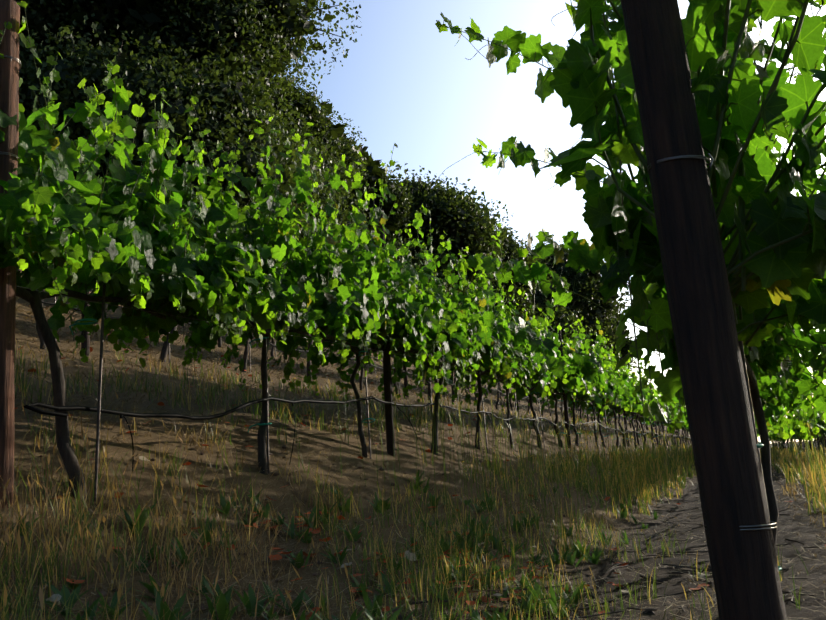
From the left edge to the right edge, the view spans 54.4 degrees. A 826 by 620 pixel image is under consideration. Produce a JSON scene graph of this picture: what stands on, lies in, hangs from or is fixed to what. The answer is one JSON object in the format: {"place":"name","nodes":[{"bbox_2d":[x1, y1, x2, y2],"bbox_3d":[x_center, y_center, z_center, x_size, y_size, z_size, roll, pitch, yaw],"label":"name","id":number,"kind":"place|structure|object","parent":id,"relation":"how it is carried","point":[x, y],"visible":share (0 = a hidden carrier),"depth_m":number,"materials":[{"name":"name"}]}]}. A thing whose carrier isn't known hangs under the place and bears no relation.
{"place":"outdoors","nodes":[
{"label":"outdoors","id":0,"kind":"place"},
{"bbox_2d":[19,104,24,111],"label":"vine leaves","id":1,"kind":"object","parent":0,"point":[21,108],"depth_m":9.08,"materials":[{"name":"green plant"}]},
{"bbox_2d":[19,84,251,250],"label":"vine shoots","id":2,"kind":"object","parent":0,"point":[132,150],"depth_m":7.11,"materials":[{"name":"green plant"}]},
{"bbox_2d":[0,269,825,619],"bbox_3d":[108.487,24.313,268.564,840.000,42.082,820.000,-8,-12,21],"label":"terrain","id":3,"kind":"structure","parent":0,"point":[338,465],"depth_m":4.62,"materials":[{"name":"soil"}]},
{"bbox_2d":[0,0,20,507],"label":"end post","id":4,"kind":"object","parent":3,"relation":"on","point":[9,74],"visible":0.71,"depth_m":3.02,"materials":[{"name":"brown wood"}]},
{"bbox_2d":[19,72,97,155],"bbox_3d":[-15.607,-2.371,27.740,15.563,13.989,15.769,-8,-12,21],"label":"oak tree","id":5,"kind":"object","parent":3,"relation":"on","point":[23,97],"depth_m":24.04,"materials":[{"name":"green plant"}]},
{"bbox_2d":[19,15,335,249],"bbox_3d":[-9.602,-4.340,28.664,14.801,11.419,14.350,-8,-12,21],"label":"oak tree","id":6,"kind":"object","parent":3,"relation":"on","point":[215,110],"depth_m":24.60,"materials":[{"name":"green plant"}]},
{"bbox_2d":[14,0,361,138],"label":"oak tree","id":7,"kind":"object","parent":3,"relation":"on","point":[271,28],"depth_m":29.09,"materials":[{"name":"green plant"}]},
{"bbox_2d":[253,98,369,259],"bbox_3d":[-9.060,-2.537,34.632,13.806,13.077,14.653,-8,-12,21],"label":"oak tree","id":8,"kind":"object","parent":3,"relation":"on","point":[325,192],"depth_m":33.86,"materials":[{"name":"green plant"}]},
{"bbox_2d":[262,74,366,199],"bbox_3d":[-7.444,-6.475,40.166,9.618,11.754,10.121,-8,-12,21],"label":"oak tree","id":9,"kind":"object","parent":3,"relation":"on","point":[312,112],"depth_m":38.63,"materials":[{"name":"green plant"}]},
{"bbox_2d":[16,267,647,425],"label":"grapevine trunks","id":10,"kind":"object","parent":3,"relation":"on","point":[271,352],"visible":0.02,"depth_m":18.68,"materials":[{"name":"brown wood"}]},
{"bbox_2d":[16,285,691,499],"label":"grapevine trunks","id":11,"kind":"object","parent":3,"relation":"on","point":[64,446],"visible":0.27,"depth_m":4.52,"materials":[{"name":"brown plant"}]},
{"bbox_2d":[0,1,533,405],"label":"vine leaves","id":12,"kind":"object","parent":11,"relation":"attached to","point":[42,244],"visible":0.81,"depth_m":4.16,"materials":[{"name":"green plant"}]},
{"bbox_2d":[19,77,596,406],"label":"vine leaves","id":13,"kind":"object","parent":11,"relation":"attached to","point":[129,129],"visible":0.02,"depth_m":7.05,"materials":[{"name":"green plant"}]},
{"bbox_2d":[0,3,651,415],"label":"vine shoots","id":14,"kind":"object","parent":11,"relation":"attached to","point":[118,217],"visible":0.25,"depth_m":4.57,"materials":[{"name":"green plant"}]},
{"bbox_2d":[455,271,689,432],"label":"vine leaves","id":15,"kind":"object","parent":11,"relation":"on","point":[614,388],"visible":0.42,"depth_m":13.06,"materials":[{"name":"green plant"}]},
{"bbox_2d":[17,210,690,500],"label":"trellis","id":16,"kind":"object","parent":3,"relation":"on","point":[388,395],"visible":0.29,"depth_m":5.33,"materials":[{"name":"metal"}]},
{"bbox_2d":[36,290,684,434],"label":"grapevine trunks","id":17,"kind":"object","parent":3,"relation":"on","point":[164,352],"visible":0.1,"depth_m":11.44,"materials":[{"name":"brown wood"}]},
{"bbox_2d":[41,137,689,435],"bbox_3d":[11.627,5.307,41.656,0.186,2.194,83.209,-8,-12,21],"label":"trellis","id":18,"kind":"object","parent":3,"relation":"on","point":[85,344],"visible":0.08,"depth_m":8.96,"materials":[{"name":"metal"}]},
{"bbox_2d":[90,290,643,424],"bbox_3d":[9.425,4.783,43.096,0.242,2.183,83.209,-8,-12,21],"label":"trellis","id":19,"kind":"object","parent":3,"relation":"on","point":[393,362],"visible":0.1,"depth_m":18.39,"materials":[{"name":"metal"}]},
{"bbox_2d":[320,108,416,269],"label":"oak tree","id":20,"kind":"object","parent":3,"relation":"on","point":[373,172],"depth_m":45.63,"materials":[{"name":"green plant"}]},
{"bbox_2d":[0,269,825,619],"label":"dry grass","id":21,"kind":"structure","parent":3,"relation":"on","point":[174,571],"depth_m":3.08,"materials":[{"name":"beige plant"}]},
{"bbox_2d":[390,232,457,292],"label":"oak tree","id":22,"kind":"object","parent":3,"relation":"on","point":[439,270],"depth_m":49.61,"materials":[{"name":"green plant"}]},
{"bbox_2d":[382,163,517,296],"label":"oak tree","id":23,"kind":"object","parent":3,"relation":"on","point":[447,208],"depth_m":51.57,"materials":[{"name":"green plant"}]},
{"bbox_2d":[458,278,498,303],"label":"oak tree","id":24,"kind":"object","parent":3,"relation":"on","point":[477,288],"depth_m":59.90,"materials":[{"name":"green plant"}]},
{"bbox_2d":[487,227,555,329],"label":"oak tree","id":25,"kind":"object","parent":3,"relation":"on","point":[522,302],"depth_m":62.84,"materials":[{"name":"green plant"}]},
{"bbox_2d":[529,280,592,345],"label":"oak tree","id":26,"kind":"object","parent":3,"relation":"on","point":[563,314],"depth_m":70.91,"materials":[{"name":"green plant"}]},
{"bbox_2d":[524,240,630,352],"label":"oak tree","id":27,"kind":"object","parent":3,"relation":"on","point":[586,281],"depth_m":77.86,"materials":[{"name":"green plant"}]},
{"bbox_2d":[588,300,636,370],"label":"oak tree","id":28,"kind":"object","parent":3,"relation":"on","point":[625,349],"visible":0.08,"depth_m":91.81,"materials":[{"name":"green plant"}]},
{"bbox_2d":[539,0,825,439],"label":"grapevine leaves","id":29,"kind":"object","parent":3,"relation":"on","point":[783,273],"visible":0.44,"depth_m":1.67,"materials":[{"name":"green plant"}]},
{"bbox_2d":[431,0,665,391],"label":"grapevine shoots","id":30,"kind":"object","parent":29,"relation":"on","point":[453,323],"visible":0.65,"depth_m":4.45,"materials":[{"name":"green plant"}]},
{"bbox_2d":[435,0,619,379],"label":"grapevine leaves","id":31,"kind":"object","parent":30,"relation":"attached to","point":[589,182],"visible":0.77,"depth_m":4.13,"materials":[{"name":"green plant"}]},
{"bbox_2d":[621,0,787,619],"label":"end post","id":32,"kind":"object","parent":3,"relation":"on","point":[739,526],"visible":1,"depth_m":1.33,"materials":[{"name":"brown wood"}]},
{"bbox_2d":[579,0,825,436],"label":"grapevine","id":33,"kind":"object","parent":32,"relation":"attached to","point":[737,283],"visible":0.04,"depth_m":1.59,"materials":[{"name":"green plant"}]},
{"bbox_2d":[739,341,781,570],"bbox_3d":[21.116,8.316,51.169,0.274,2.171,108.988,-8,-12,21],"label":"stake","id":34,"kind":"object","parent":3,"relation":"on","point":[759,444],"depth_m":2.11,"materials":[{"name":"metal"}]},
{"bbox_2d":[745,357,785,609],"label":"vine trunks","id":35,"kind":"object","parent":3,"relation":"on","point":[765,451],"depth_m":3.26,"materials":[{"name":"brown plant"}]},
{"bbox_2d":[753,404,795,439],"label":"grapevine leaves","id":36,"kind":"object","parent":3,"relation":"on","point":[771,422],"visible":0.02,"depth_m":9.86,"materials":[{"name":"green plant"}]},
{"bbox_2d":[769,407,825,441],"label":"vine leaves","id":37,"kind":"object","parent":3,"relation":"on","point":[796,430],"visible":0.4,"depth_m":30.43,"materials":[{"name":"green plant"}]},
{"bbox_2d":[773,436,825,450],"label":"trunks","id":38,"kind":"object","parent":3,"relation":"on","point":[797,444],"visible":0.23,"depth_m":43.31,"materials":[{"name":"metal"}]},
{"bbox_2d":[773,433,825,453],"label":"grapevine trunks","id":39,"kind":"object","parent":3,"relation":"on","point":[819,444],"visible":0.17,"depth_m":37.72,"materials":[{"name":"brown wood"}]},
{"bbox_2d":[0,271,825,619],"bbox_3d":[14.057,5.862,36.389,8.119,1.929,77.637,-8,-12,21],"label":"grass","id":40,"kind":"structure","parent":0,"point":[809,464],"depth_m":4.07,"materials":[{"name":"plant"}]},
{"bbox_2d":[274,0,825,442],"label":"sky","id":41,"kind":"structure","parent":0,"point":[407,83],"materials":[{"name":"white"}]}
]}

